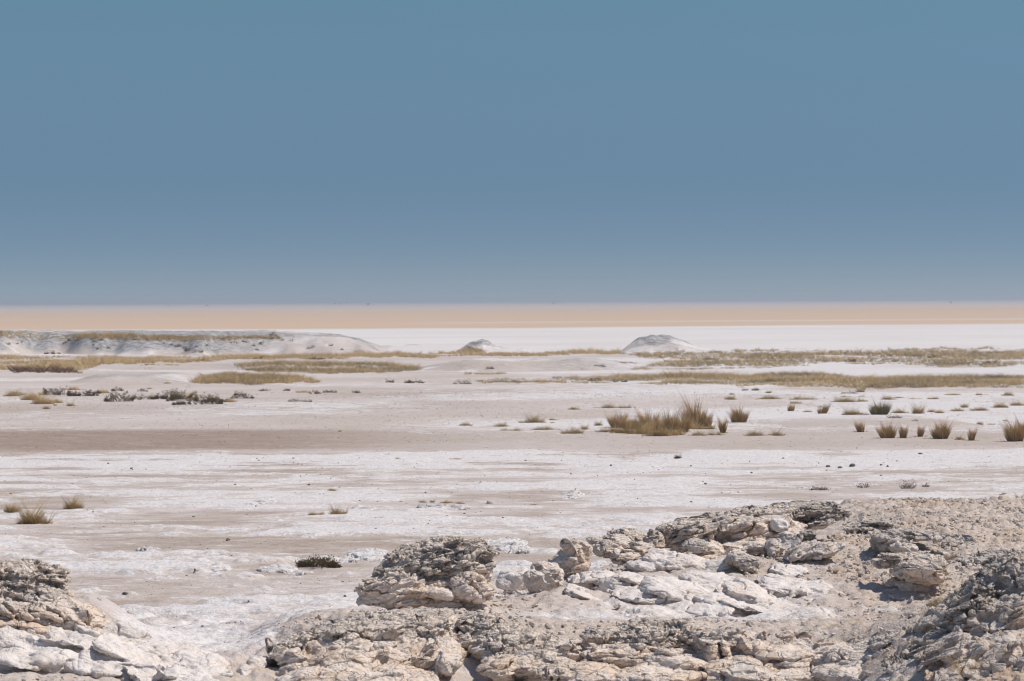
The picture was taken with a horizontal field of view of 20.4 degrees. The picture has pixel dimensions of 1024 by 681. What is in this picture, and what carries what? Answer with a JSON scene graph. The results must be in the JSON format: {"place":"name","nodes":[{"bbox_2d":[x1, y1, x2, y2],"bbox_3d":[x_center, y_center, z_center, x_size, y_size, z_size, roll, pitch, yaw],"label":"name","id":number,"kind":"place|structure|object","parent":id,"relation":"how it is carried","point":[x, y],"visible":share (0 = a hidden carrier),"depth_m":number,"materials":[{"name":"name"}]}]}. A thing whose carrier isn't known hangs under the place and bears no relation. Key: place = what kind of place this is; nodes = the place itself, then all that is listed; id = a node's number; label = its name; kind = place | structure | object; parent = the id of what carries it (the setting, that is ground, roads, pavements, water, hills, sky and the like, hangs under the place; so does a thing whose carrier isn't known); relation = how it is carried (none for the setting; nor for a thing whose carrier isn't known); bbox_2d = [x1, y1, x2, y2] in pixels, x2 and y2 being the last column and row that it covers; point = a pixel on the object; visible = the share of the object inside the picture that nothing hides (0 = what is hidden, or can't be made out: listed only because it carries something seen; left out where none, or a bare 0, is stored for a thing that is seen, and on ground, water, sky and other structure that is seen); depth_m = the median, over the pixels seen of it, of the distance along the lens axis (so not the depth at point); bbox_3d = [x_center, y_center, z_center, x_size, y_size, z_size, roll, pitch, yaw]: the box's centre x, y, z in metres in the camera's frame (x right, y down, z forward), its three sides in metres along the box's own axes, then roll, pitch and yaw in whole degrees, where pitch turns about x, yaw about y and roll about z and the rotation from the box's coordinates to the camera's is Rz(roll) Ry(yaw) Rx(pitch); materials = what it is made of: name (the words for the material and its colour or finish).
{"place":"outdoors","nodes":[
{"label":"outdoors","id":0,"kind":"place"},
{"bbox_2d":[5,363,82,373],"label":"dry grass","id":1,"kind":"structure","parent":0,"point":[59,369],"depth_m":164.42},
{"bbox_2d":[0,329,279,341],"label":"dry grass","id":2,"kind":"structure","parent":0,"point":[115,335],"depth_m":220.48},
{"bbox_2d":[0,329,416,354],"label":"hill","id":3,"kind":"structure","parent":0,"point":[303,341],"depth_m":219.47,"materials":[{"name":"sand"}]},
{"bbox_2d":[0,341,621,371],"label":"dry grass","id":4,"kind":"structure","parent":0,"point":[80,362],"depth_m":200.48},
{"bbox_2d":[234,358,424,373],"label":"dry grass","id":5,"kind":"structure","parent":0,"point":[391,367],"depth_m":166.24,"materials":[{"name":"yellow plant"}]},
{"bbox_2d":[145,360,638,374],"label":"dry grass","id":6,"kind":"structure","parent":0,"point":[481,373],"depth_m":155.15,"materials":[{"name":"beige plant"}]},
{"bbox_2d":[452,339,531,352],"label":"hill","id":7,"kind":"structure","parent":0,"point":[486,345],"depth_m":221.11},
{"bbox_2d":[456,345,487,352],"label":"dry grass","id":8,"kind":"structure","parent":7,"relation":"on","point":[473,348],"depth_m":219.29,"materials":[{"name":"beige plant"}]},
{"bbox_2d":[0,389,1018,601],"bbox_3d":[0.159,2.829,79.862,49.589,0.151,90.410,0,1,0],"label":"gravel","id":9,"kind":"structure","parent":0,"point":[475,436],"depth_m":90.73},
{"bbox_2d":[0,299,1023,619],"bbox_3d":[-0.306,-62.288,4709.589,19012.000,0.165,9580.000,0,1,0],"label":"ground","id":10,"kind":"structure","parent":0,"point":[164,459],"depth_m":78.56,"materials":[{"name":"sand"}]},
{"bbox_2d":[2,501,21,511],"bbox_3d":[-9.521,3.146,54.291,0.437,0.237,0.500,0,1,0],"label":"grass tuft","id":11,"kind":"object","parent":10,"relation":"on","point":[11,509],"visible":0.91,"depth_m":54.24,"materials":[{"name":"plant"}]},
{"bbox_2d":[2,388,21,395],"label":"grass tuft","id":12,"kind":"object","parent":10,"relation":"on","point":[16,393],"visible":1,"depth_m":122.18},
{"bbox_2d":[20,387,43,399],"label":"grass tuft","id":13,"kind":"object","parent":10,"relation":"on","point":[27,397],"visible":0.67,"depth_m":117.02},
{"bbox_2d":[13,491,53,524],"bbox_3d":[-8.668,3.008,51.515,0.857,0.628,0.784,-1,1,-20],"label":"grass tuft","id":14,"kind":"object","parent":10,"relation":"on","point":[29,518],"visible":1,"depth_m":51.44,"materials":[{"name":"plant"}]},
{"bbox_2d":[26,386,57,403],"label":"grass tuft","id":15,"kind":"object","parent":10,"relation":"on","point":[39,400],"visible":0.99,"depth_m":112.32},
{"bbox_2d":[38,386,75,394],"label":"shrub","id":16,"kind":"object","parent":10,"relation":"on","point":[55,392],"visible":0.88,"depth_m":123.22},
{"bbox_2d":[62,493,84,508],"bbox_3d":[-8.536,3.047,55.273,0.540,0.453,0.586,0,1,0],"label":"grass tuft","id":17,"kind":"object","parent":10,"relation":"on","point":[76,504],"visible":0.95,"depth_m":55.22,"materials":[{"name":"plant"}]},
{"bbox_2d":[67,390,98,395],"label":"shrub","id":18,"kind":"object","parent":10,"relation":"on","point":[80,394],"visible":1,"depth_m":121.75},
{"bbox_2d":[103,389,134,401],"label":"shrub","id":19,"kind":"object","parent":10,"relation":"on","point":[113,397],"visible":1,"depth_m":114.72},
{"bbox_2d":[69,372,197,383],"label":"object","id":20,"kind":"structure","parent":10,"relation":"on","point":[162,377],"depth_m":141.93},
{"bbox_2d":[136,546,160,550],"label":"crust outcrop","id":21,"kind":"object","parent":10,"relation":"on","point":[143,548],"visible":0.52,"depth_m":45.90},
{"bbox_2d":[150,388,183,398],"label":"shrub","id":22,"kind":"object","parent":10,"relation":"on","point":[156,396],"visible":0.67,"depth_m":117.43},
{"bbox_2d":[165,385,198,400],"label":"shrub","id":23,"kind":"object","parent":10,"relation":"on","point":[177,394],"visible":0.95,"depth_m":115.03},
{"bbox_2d":[171,392,222,404],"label":"shrub","id":24,"kind":"object","parent":10,"relation":"on","point":[211,400],"visible":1,"depth_m":110.69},
{"bbox_2d":[193,562,230,572],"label":"crust outcrop","id":25,"kind":"object","parent":10,"relation":"on","point":[219,569],"visible":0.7,"depth_m":42.25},
{"bbox_2d":[231,392,254,398],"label":"shrub","id":26,"kind":"object","parent":10,"relation":"on","point":[244,395],"visible":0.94,"depth_m":117.62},
{"bbox_2d":[188,368,320,384],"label":"dry grass","id":27,"kind":"structure","parent":10,"relation":"on","point":[247,378],"depth_m":139.90,"materials":[{"name":"yellow plant"}]},
{"bbox_2d":[109,364,403,369],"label":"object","id":28,"kind":"structure","parent":10,"relation":"on","point":[198,367],"depth_m":167.54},
{"bbox_2d":[233,498,279,505],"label":"crust outcrop","id":29,"kind":"object","parent":10,"relation":"on","point":[272,500],"visible":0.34,"depth_m":56.49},
{"bbox_2d":[256,563,313,575],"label":"crust outcrop","id":30,"kind":"object","parent":10,"relation":"on","point":[287,569],"visible":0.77,"depth_m":42.17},
{"bbox_2d":[295,554,342,568],"bbox_3d":[-2.923,3.309,42.780,0.734,0.238,0.576,0,1,0],"label":"shrub","id":31,"kind":"object","parent":10,"relation":"on","point":[312,561],"visible":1,"depth_m":42.70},
{"bbox_2d":[327,501,349,514],"bbox_3d":[-3.232,3.111,53.004,0.462,0.264,0.408,0,1,0],"label":"grass tuft","id":32,"kind":"object","parent":10,"relation":"on","point":[336,512],"visible":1,"depth_m":52.99,"materials":[{"name":"plant"}]},
{"bbox_2d":[334,547,391,562],"bbox_3d":[-2.277,3.397,44.392,0.828,0.267,2.046,0,1,7],"label":"crust outcrop","id":33,"kind":"object","parent":10,"relation":"on","point":[368,554],"visible":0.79,"depth_m":44.09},
{"bbox_2d":[352,504,376,509],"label":"crust outcrop","id":34,"kind":"object","parent":10,"relation":"on","point":[368,507],"visible":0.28,"depth_m":54.80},
{"bbox_2d":[416,503,470,509],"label":"crust outcrop","id":35,"kind":"object","parent":10,"relation":"on","point":[455,506],"visible":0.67,"depth_m":54.72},
{"bbox_2d":[484,536,537,553],"bbox_3d":[-0.044,3.358,46.219,0.953,0.238,2.666,0,1,0],"label":"crust outcrop","id":36,"kind":"object","parent":10,"relation":"on","point":[513,545],"visible":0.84,"depth_m":45.78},
{"bbox_2d":[420,357,642,371],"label":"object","id":37,"kind":"structure","parent":10,"relation":"on","point":[522,364],"depth_m":163.28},
{"bbox_2d":[518,407,545,422],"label":"grass tuft","id":38,"kind":"object","parent":10,"relation":"on","point":[535,420],"visible":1,"depth_m":92.52,"materials":[{"name":"beige plant"}]},
{"bbox_2d":[559,423,584,433],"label":"grass tuft","id":39,"kind":"object","parent":10,"relation":"on","point":[573,432],"visible":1,"depth_m":85.30,"materials":[{"name":"beige plant"}]},
{"bbox_2d":[559,490,593,498],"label":"crust outcrop","id":40,"kind":"object","parent":10,"relation":"on","point":[574,494],"visible":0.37,"depth_m":58.19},
{"bbox_2d":[580,367,603,370],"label":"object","id":41,"kind":"structure","parent":10,"relation":"on","point":[590,368],"depth_m":161.35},
{"bbox_2d":[595,422,622,431],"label":"grass tuft","id":42,"kind":"object","parent":10,"relation":"on","point":[606,430],"visible":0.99,"depth_m":86.02,"materials":[{"name":"plant"}]},
{"bbox_2d":[600,408,628,427],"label":"grass clump","id":43,"kind":"object","parent":10,"relation":"on","point":[613,420],"visible":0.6,"depth_m":88.91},
{"bbox_2d":[593,402,636,408],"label":"grass tuft","id":44,"kind":"object","parent":10,"relation":"on","point":[608,406],"visible":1,"depth_m":104.72,"materials":[{"name":"beige plant"}]},
{"bbox_2d":[609,420,637,432],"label":"grass tuft","id":45,"kind":"object","parent":10,"relation":"on","point":[625,430],"visible":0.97,"depth_m":85.44,"materials":[{"name":"plant"}]},
{"bbox_2d":[623,416,641,428],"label":"grass clump","id":46,"kind":"object","parent":10,"relation":"on","point":[633,421],"visible":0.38,"depth_m":88.05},
{"bbox_2d":[624,423,657,433],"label":"grass tuft","id":47,"kind":"object","parent":10,"relation":"on","point":[641,431],"visible":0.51,"depth_m":84.85,"materials":[{"name":"plant"}]},
{"bbox_2d":[628,407,658,432],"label":"grass tuft","id":48,"kind":"object","parent":10,"relation":"on","point":[642,428],"visible":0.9,"depth_m":85.42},
{"bbox_2d":[634,406,660,428],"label":"grass clump","id":49,"kind":"object","parent":10,"relation":"on","point":[643,419],"visible":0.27,"depth_m":88.09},
{"bbox_2d":[642,419,678,435],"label":"grass tuft","id":50,"kind":"object","parent":10,"relation":"on","point":[656,433],"visible":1,"depth_m":83.56,"materials":[{"name":"plant"}]},
{"bbox_2d":[649,406,680,432],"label":"grass clump","id":51,"kind":"object","parent":10,"relation":"on","point":[664,422],"visible":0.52,"depth_m":85.64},
{"bbox_2d":[665,408,691,431],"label":"grass clump","id":52,"kind":"object","parent":10,"relation":"on","point":[673,425],"visible":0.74,"depth_m":85.29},
{"bbox_2d":[672,412,694,431],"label":"grass clump","id":53,"kind":"object","parent":10,"relation":"on","point":[687,427],"visible":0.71,"depth_m":85.92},
{"bbox_2d":[672,411,704,428],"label":"grass tuft","id":54,"kind":"object","parent":10,"relation":"on","point":[693,426],"visible":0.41,"depth_m":87.89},
{"bbox_2d":[674,384,705,424],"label":"grass clump","id":55,"kind":"object","parent":10,"relation":"on","point":[688,409],"visible":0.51,"depth_m":89.51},
{"bbox_2d":[692,404,716,426],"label":"grass clump","id":56,"kind":"object","parent":10,"relation":"on","point":[701,418],"visible":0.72,"depth_m":89.31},
{"bbox_2d":[716,413,728,432],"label":"grass clump","id":57,"kind":"object","parent":10,"relation":"on","point":[722,426],"visible":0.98,"depth_m":85.20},
{"bbox_2d":[727,404,755,422],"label":"grass clump","id":58,"kind":"object","parent":10,"relation":"on","point":[741,417],"visible":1,"depth_m":92.44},
{"bbox_2d":[475,368,1023,389],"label":"dry grass","id":59,"kind":"structure","parent":10,"relation":"on","point":[898,381],"depth_m":136.83,"materials":[{"name":"yellow plant"}]},
{"bbox_2d":[744,427,765,435],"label":"grass tuft","id":60,"kind":"object","parent":10,"relation":"on","point":[751,433],"visible":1,"depth_m":82.94,"materials":[{"name":"beige plant"}]},
{"bbox_2d":[816,403,830,413],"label":"grass clump","id":61,"kind":"object","parent":10,"relation":"on","point":[825,410],"visible":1,"depth_m":99.28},
{"bbox_2d":[831,394,858,401],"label":"grass tuft","id":62,"kind":"object","parent":10,"relation":"on","point":[845,400],"visible":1,"depth_m":110.25,"materials":[{"name":"beige plant"}]},
{"bbox_2d":[853,418,866,431],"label":"grass clump","id":63,"kind":"object","parent":10,"relation":"on","point":[860,427],"visible":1,"depth_m":85.38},
{"bbox_2d":[757,414,983,430],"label":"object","id":64,"kind":"structure","parent":10,"relation":"attached to","point":[841,422],"depth_m":89.86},
{"bbox_2d":[840,405,869,414],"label":"grass tuft","id":65,"kind":"object","parent":64,"relation":"on","point":[854,413],"visible":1,"depth_m":95.11,"materials":[{"name":"plant"}]},
{"bbox_2d":[867,399,892,414],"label":"grass clump","id":66,"kind":"object","parent":64,"relation":"on","point":[878,410],"visible":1,"depth_m":94.76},
{"bbox_2d":[875,418,899,437],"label":"grass clump","id":67,"kind":"object","parent":10,"relation":"on","point":[887,432],"visible":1,"depth_m":81.55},
{"bbox_2d":[897,422,909,437],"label":"grass clump","id":68,"kind":"object","parent":10,"relation":"on","point":[903,433],"visible":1,"depth_m":81.59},
{"bbox_2d":[910,401,926,413],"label":"grass tuft","id":69,"kind":"object","parent":10,"relation":"on","point":[918,410],"visible":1,"depth_m":98.92,"materials":[{"name":"plant"}]},
{"bbox_2d":[912,423,926,436],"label":"grass clump","id":70,"kind":"object","parent":10,"relation":"on","point":[920,432],"visible":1,"depth_m":82.36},
{"bbox_2d":[925,418,953,438],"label":"grass clump","id":71,"kind":"object","parent":10,"relation":"on","point":[943,432],"visible":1,"depth_m":81.04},
{"bbox_2d":[962,427,978,440],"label":"grass clump","id":72,"kind":"object","parent":10,"relation":"on","point":[971,436],"visible":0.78,"depth_m":79.96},
{"bbox_2d":[999,418,1023,441],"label":"grass clump","id":73,"kind":"object","parent":10,"relation":"on","point":[1015,434],"visible":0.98,"depth_m":79.27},
{"bbox_2d":[0,495,1023,680],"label":"rocky bank","id":74,"kind":"structure","parent":0,"point":[213,634],"depth_m":32.52,"materials":[{"name":"stone"}]},
{"bbox_2d":[0,558,108,634],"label":"rock outcrop","id":75,"kind":"object","parent":74,"relation":"on","point":[37,595],"visible":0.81,"depth_m":28.05,"materials":[{"name":"stone"}]},
{"bbox_2d":[0,619,232,680],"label":"rock hump","id":76,"kind":"object","parent":74,"relation":"on","point":[121,648],"visible":0.86,"depth_m":27.14,"materials":[{"name":"stone"}]},
{"bbox_2d":[236,655,268,676],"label":"boulder","id":77,"kind":"object","parent":74,"relation":"on","point":[249,665],"visible":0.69,"depth_m":27.39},
{"bbox_2d":[265,607,475,680],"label":"rock outcrop","id":78,"kind":"object","parent":74,"relation":"on","point":[398,645],"visible":0.96,"depth_m":27.51,"materials":[{"name":"stone"}]},
{"bbox_2d":[354,535,499,610],"bbox_3d":[-0.981,2.730,32.980,1.684,0.953,1.616,0,1,0],"label":"rock outcrop","id":79,"kind":"object","parent":74,"relation":"on","point":[447,571],"visible":0.87,"depth_m":32.47,"materials":[{"name":"stone"}]},
{"bbox_2d":[434,650,459,675],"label":"boulder","id":80,"kind":"object","parent":74,"relation":"on","point":[447,664],"visible":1,"depth_m":27.04,"materials":[{"name":"stone"}]},
{"bbox_2d":[495,567,528,591],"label":"boulder","id":81,"kind":"object","parent":74,"relation":"on","point":[510,580],"visible":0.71,"depth_m":34.99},
{"bbox_2d":[1,497,1023,680],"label":"rubble","id":82,"kind":"object","parent":74,"relation":"on","point":[841,594],"visible":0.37,"depth_m":35.73,"materials":[{"name":"stone"}]},
{"bbox_2d":[454,610,583,680],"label":"rock outcrop","id":83,"kind":"object","parent":74,"relation":"on","point":[495,645],"visible":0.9,"depth_m":27.56,"materials":[{"name":"stone"}]},
{"bbox_2d":[523,561,563,592],"bbox_3d":[0.382,2.856,34.423,0.508,0.372,0.536,0,1,0],"label":"boulder","id":84,"kind":"object","parent":74,"relation":"on","point":[544,576],"visible":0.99,"depth_m":34.26,"materials":[{"name":"stone"}]},
{"bbox_2d":[548,538,592,577],"bbox_3d":[0.739,2.747,36.032,0.590,0.539,0.879,0,1,0],"label":"pointed rock","id":85,"kind":"object","parent":74,"relation":"on","point":[572,557],"visible":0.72,"depth_m":35.77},
{"bbox_2d":[586,527,664,564],"bbox_3d":[1.515,2.736,37.929,1.070,0.438,2.035,0,1,0],"label":"rock ledge","id":86,"kind":"object","parent":74,"relation":"on","point":[621,546],"visible":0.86,"depth_m":37.49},
{"bbox_2d":[557,618,709,680],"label":"rock outcrop","id":87,"kind":"object","parent":74,"relation":"on","point":[645,649],"visible":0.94,"depth_m":27.28,"materials":[{"name":"stone"}]},
{"bbox_2d":[622,548,709,572],"bbox_3d":[1.996,2.925,37.023,1.184,0.427,1.266,0,1,-14],"label":"rock hump","id":88,"kind":"object","parent":74,"relation":"on","point":[653,560],"visible":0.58,"depth_m":36.57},
{"bbox_2d":[681,537,707,552],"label":"boulder","id":89,"kind":"object","parent":74,"relation":"on","point":[695,545],"visible":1,"depth_m":37.63,"materials":[{"name":"stone"}]},
{"bbox_2d":[563,564,834,617],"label":"mudstone slope","id":90,"kind":"structure","parent":74,"relation":"on","point":[694,593],"depth_m":33.62,"materials":[{"name":"stone"}]},
{"bbox_2d":[705,556,740,570],"bbox_3d":[2.571,2.959,36.778,0.825,0.371,1.212,0,1,34],"label":"rock hump","id":91,"kind":"object","parent":74,"relation":"on","point":[719,564],"visible":0.3,"depth_m":36.47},
{"bbox_2d":[655,504,807,559],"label":"rock ridge","id":92,"kind":"object","parent":74,"relation":"on","point":[745,529],"visible":0.66,"depth_m":38.77,"materials":[{"name":"stone"}]},
{"bbox_2d":[770,518,789,531],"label":"boulder","id":93,"kind":"object","parent":92,"relation":"on","point":[779,525],"visible":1,"depth_m":38.85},
{"bbox_2d":[725,551,760,572],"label":"boulder","id":94,"kind":"object","parent":74,"relation":"on","point":[746,562],"visible":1,"depth_m":36.22,"materials":[{"name":"stone"}]},
{"bbox_2d":[691,625,848,680],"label":"rock outcrop","id":95,"kind":"object","parent":74,"relation":"on","point":[730,653],"visible":0.87,"depth_m":27.31,"materials":[{"name":"stone"}]},
{"bbox_2d":[765,530,800,557],"bbox_3d":[3.629,2.748,38.218,0.783,0.375,0.424,-1,1,-40],"label":"boulder","id":96,"kind":"object","parent":74,"relation":"on","point":[772,547],"visible":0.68,"depth_m":38.05,"materials":[{"name":"stone"}]},
{"bbox_2d":[800,529,816,541],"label":"boulder","id":97,"kind":"object","parent":74,"relation":"on","point":[809,534],"visible":0.63,"depth_m":38.15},
{"bbox_2d":[782,607,838,618],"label":"mudstone dome","id":98,"kind":"structure","parent":74,"relation":"on","point":[804,613],"depth_m":31.79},
{"bbox_2d":[770,500,851,529],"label":"caprock","id":99,"kind":"structure","parent":74,"relation":"on","point":[818,514],"depth_m":39.71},
{"bbox_2d":[779,534,845,561],"bbox_3d":[3.927,2.751,37.533,0.744,0.369,1.061,0,1,-11],"label":"rock hump","id":100,"kind":"object","parent":74,"relation":"on","point":[795,547],"visible":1,"depth_m":37.25,"materials":[{"name":"stone"}]},
{"bbox_2d":[810,630,901,680],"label":"rock outcrop","id":101,"kind":"object","parent":74,"relation":"on","point":[840,663],"visible":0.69,"depth_m":26.63,"materials":[{"name":"stone"}]},
{"bbox_2d":[845,519,900,532],"bbox_3d":[5.246,2.703,41.238,0.782,0.240,1.493,0,1,21],"label":"rock ledge","id":102,"kind":"object","parent":74,"relation":"on","point":[862,526],"visible":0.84,"depth_m":41.02,"materials":[{"name":"stone"}]},
{"bbox_2d":[869,528,942,552],"bbox_3d":[5.166,2.632,37.573,0.890,0.286,1.632,0,1,29],"label":"rock outcrop","id":103,"kind":"object","parent":74,"relation":"on","point":[895,540],"visible":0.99,"depth_m":37.31,"materials":[{"name":"stone"}]},
{"bbox_2d":[870,548,958,592],"bbox_3d":[4.931,2.941,34.393,1.049,0.781,1.364,0,1,0],"label":"rock outcrop","id":104,"kind":"object","parent":74,"relation":"on","point":[919,571],"visible":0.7,"depth_m":34.21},
{"bbox_2d":[924,594,947,612],"bbox_3d":[4.092,2.499,27.068,0.350,0.200,0.322,0,1,0],"label":"grass tuft","id":105,"kind":"object","parent":74,"relation":"on","point":[933,604],"visible":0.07,"depth_m":27.07,"materials":[{"name":"plant"}]},
{"bbox_2d":[914,533,976,547],"bbox_3d":[5.819,2.763,38.673,0.952,0.245,1.617,0,1,0],"label":"rock ledge","id":106,"kind":"object","parent":74,"relation":"on","point":[965,539],"visible":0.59,"depth_m":38.50,"materials":[{"name":"stone"}]},
{"bbox_2d":[876,553,1023,680],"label":"rock ridge","id":107,"kind":"object","parent":74,"relation":"on","point":[986,602],"visible":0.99,"depth_m":25.66,"materials":[{"name":"stone"}]},
{"bbox_2d":[938,636,997,674],"bbox_3d":[3.967,2.771,24.843,0.390,0.393,0.425,-1,1,-31],"label":"grass tuft","id":108,"kind":"object","parent":74,"relation":"on","point":[955,666],"visible":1,"depth_m":24.83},
{"bbox_2d":[952,548,1019,564],"bbox_3d":[6.115,2.803,36.770,1.210,0.292,1.022,-1,1,-38],"label":"rock ledge","id":109,"kind":"object","parent":74,"relation":"on","point":[980,556],"visible":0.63,"depth_m":36.48,"materials":[{"name":"stone"}]},
{"bbox_2d":[0,0,1023,303],"label":"sky","id":110,"kind":"structure","parent":0,"point":[152,151],"materials":[{"name":"blue"}]},
{"bbox_2d":[620,334,718,351],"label":"hill","id":111,"kind":"structure","parent":0,"point":[658,343],"depth_m":220.51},
{"bbox_2d":[619,347,1023,369],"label":"dry grass","id":112,"kind":"structure","parent":0,"point":[970,355],"depth_m":188.02,"materials":[{"name":"yellow plant"}]},
{"bbox_2d":[731,345,1023,352],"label":"dry grass","id":113,"kind":"structure","parent":0,"point":[753,350],"depth_m":221.75,"materials":[{"name":"beige plant"}]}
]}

